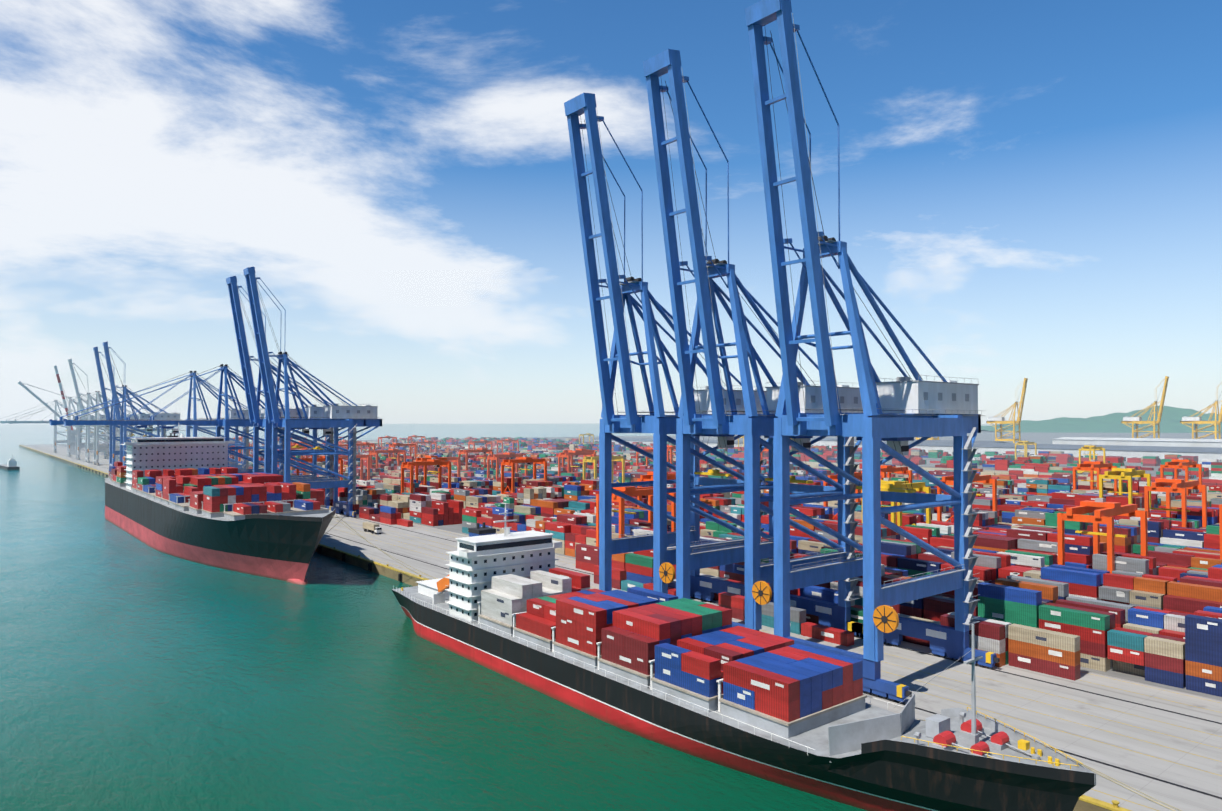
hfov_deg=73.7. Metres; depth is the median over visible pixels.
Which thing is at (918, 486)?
gantry crane
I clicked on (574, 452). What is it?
gantry crane
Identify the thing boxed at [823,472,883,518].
gantry crane
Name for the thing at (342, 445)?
gantry crane
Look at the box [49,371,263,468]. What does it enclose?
ship-to-shore crane
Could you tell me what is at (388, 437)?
gantry crane
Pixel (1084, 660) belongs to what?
yard container markings
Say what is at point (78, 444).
ship-to-shore crane
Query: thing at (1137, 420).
ship-to-shore crane
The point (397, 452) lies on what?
gantry crane
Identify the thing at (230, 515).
ship deck gear
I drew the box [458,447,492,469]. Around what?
gantry crane
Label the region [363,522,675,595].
truck loads
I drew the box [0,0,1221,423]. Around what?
sky
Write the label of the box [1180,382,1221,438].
ship-to-shore crane
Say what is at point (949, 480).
gantry crane
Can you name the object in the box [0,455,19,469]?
vessel
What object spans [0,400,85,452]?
ship-to-shore crane
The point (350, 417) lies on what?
ship-to-shore crane
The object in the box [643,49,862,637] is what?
ship-to-shore crane
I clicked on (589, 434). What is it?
gantry crane
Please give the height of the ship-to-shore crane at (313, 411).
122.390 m
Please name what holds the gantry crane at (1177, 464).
on the land
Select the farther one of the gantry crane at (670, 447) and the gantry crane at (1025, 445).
the gantry crane at (1025, 445)
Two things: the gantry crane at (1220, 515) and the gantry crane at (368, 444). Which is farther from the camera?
the gantry crane at (368, 444)
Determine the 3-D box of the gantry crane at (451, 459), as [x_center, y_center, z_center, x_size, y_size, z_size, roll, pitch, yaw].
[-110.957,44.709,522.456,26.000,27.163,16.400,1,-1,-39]
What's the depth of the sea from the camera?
148.12 m
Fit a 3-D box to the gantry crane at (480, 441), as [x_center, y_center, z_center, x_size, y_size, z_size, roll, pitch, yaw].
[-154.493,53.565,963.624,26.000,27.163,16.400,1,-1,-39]
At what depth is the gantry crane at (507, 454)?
569.02 m
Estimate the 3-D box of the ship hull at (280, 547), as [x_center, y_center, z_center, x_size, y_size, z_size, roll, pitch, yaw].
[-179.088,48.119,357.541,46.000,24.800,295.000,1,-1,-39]
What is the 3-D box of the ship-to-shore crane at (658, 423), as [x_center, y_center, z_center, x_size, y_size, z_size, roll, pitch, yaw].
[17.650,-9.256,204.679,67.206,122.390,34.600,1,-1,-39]
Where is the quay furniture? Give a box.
[30,445,1221,810]
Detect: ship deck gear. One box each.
[108,471,329,584]
[393,575,1082,768]
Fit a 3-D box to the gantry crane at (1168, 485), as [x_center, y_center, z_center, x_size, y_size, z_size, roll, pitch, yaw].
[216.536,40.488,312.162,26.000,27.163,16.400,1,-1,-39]
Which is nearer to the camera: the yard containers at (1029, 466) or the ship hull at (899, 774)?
the ship hull at (899, 774)
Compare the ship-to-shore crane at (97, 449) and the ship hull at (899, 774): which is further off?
the ship-to-shore crane at (97, 449)
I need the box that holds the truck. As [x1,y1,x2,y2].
[363,527,381,533]
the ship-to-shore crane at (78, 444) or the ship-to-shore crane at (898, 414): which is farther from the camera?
the ship-to-shore crane at (78, 444)
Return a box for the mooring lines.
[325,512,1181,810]
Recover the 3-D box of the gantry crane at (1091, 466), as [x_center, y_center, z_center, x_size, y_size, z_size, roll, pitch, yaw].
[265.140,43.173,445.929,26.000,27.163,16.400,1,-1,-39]
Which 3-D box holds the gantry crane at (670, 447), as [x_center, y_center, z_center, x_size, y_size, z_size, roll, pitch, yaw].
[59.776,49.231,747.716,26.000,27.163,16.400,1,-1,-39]
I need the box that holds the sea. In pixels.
[0,423,997,810]
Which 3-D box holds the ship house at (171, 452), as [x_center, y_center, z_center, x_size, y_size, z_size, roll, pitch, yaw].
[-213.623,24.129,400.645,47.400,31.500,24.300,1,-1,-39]
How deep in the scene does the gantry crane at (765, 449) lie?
731.81 m
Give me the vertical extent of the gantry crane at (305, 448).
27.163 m
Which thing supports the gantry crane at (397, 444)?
on the land
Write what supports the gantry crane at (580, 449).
on the land
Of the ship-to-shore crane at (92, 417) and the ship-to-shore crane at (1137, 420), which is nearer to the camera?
the ship-to-shore crane at (92, 417)
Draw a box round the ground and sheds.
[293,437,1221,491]
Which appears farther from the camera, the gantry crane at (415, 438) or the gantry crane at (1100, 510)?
the gantry crane at (415, 438)
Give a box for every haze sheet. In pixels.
[0,265,1221,466]
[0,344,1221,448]
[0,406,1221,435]
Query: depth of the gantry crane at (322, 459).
513.38 m
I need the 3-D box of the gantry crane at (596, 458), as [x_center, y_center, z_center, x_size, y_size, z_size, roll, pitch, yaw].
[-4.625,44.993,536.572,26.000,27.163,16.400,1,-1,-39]
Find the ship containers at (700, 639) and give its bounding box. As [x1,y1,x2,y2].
[109,461,862,721]
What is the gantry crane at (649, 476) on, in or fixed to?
on the land
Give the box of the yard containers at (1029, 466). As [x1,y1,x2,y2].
[390,437,1221,485]
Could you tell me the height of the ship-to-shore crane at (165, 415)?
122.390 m
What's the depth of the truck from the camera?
346.32 m
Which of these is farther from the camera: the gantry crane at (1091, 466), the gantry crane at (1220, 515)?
the gantry crane at (1091, 466)
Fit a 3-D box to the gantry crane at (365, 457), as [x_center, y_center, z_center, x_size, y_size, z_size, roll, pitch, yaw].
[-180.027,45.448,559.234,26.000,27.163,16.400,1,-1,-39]
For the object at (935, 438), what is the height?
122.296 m
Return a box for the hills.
[981,405,1221,432]
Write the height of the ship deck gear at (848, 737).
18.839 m
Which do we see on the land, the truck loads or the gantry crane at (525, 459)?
the gantry crane at (525, 459)
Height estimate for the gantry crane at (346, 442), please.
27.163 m
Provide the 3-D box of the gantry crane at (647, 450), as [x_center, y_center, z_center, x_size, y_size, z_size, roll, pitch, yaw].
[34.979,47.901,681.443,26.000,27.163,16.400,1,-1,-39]
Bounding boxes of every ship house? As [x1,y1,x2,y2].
[120,425,234,489]
[445,504,561,622]
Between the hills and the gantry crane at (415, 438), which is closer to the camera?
the gantry crane at (415, 438)
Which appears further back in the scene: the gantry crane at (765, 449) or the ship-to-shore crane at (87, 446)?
the ship-to-shore crane at (87, 446)
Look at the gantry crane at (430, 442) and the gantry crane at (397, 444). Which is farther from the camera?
the gantry crane at (430, 442)
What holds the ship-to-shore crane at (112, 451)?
on the land
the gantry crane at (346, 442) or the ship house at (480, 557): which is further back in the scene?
the gantry crane at (346, 442)
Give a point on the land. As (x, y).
(904, 661)
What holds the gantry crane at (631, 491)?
on the land
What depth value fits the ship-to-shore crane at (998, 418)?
1393.41 m
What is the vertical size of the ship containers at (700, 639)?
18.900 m
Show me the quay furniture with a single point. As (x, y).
(1116, 803)
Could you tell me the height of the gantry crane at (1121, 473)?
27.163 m
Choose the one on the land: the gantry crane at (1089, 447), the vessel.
the gantry crane at (1089, 447)
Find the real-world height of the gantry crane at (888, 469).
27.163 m
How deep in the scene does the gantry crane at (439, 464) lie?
466.20 m
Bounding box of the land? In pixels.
[20,431,1221,810]
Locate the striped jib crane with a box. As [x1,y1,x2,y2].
[54,366,75,454]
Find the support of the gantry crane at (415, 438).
on the land
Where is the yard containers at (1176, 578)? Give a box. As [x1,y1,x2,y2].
[108,442,1221,696]
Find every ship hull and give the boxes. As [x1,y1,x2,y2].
[104,478,335,580]
[391,586,1095,810]
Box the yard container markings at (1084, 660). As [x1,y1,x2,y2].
[229,446,1221,687]
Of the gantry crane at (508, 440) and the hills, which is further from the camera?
the hills
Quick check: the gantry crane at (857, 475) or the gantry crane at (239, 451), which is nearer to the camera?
the gantry crane at (857, 475)
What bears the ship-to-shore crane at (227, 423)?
on the land

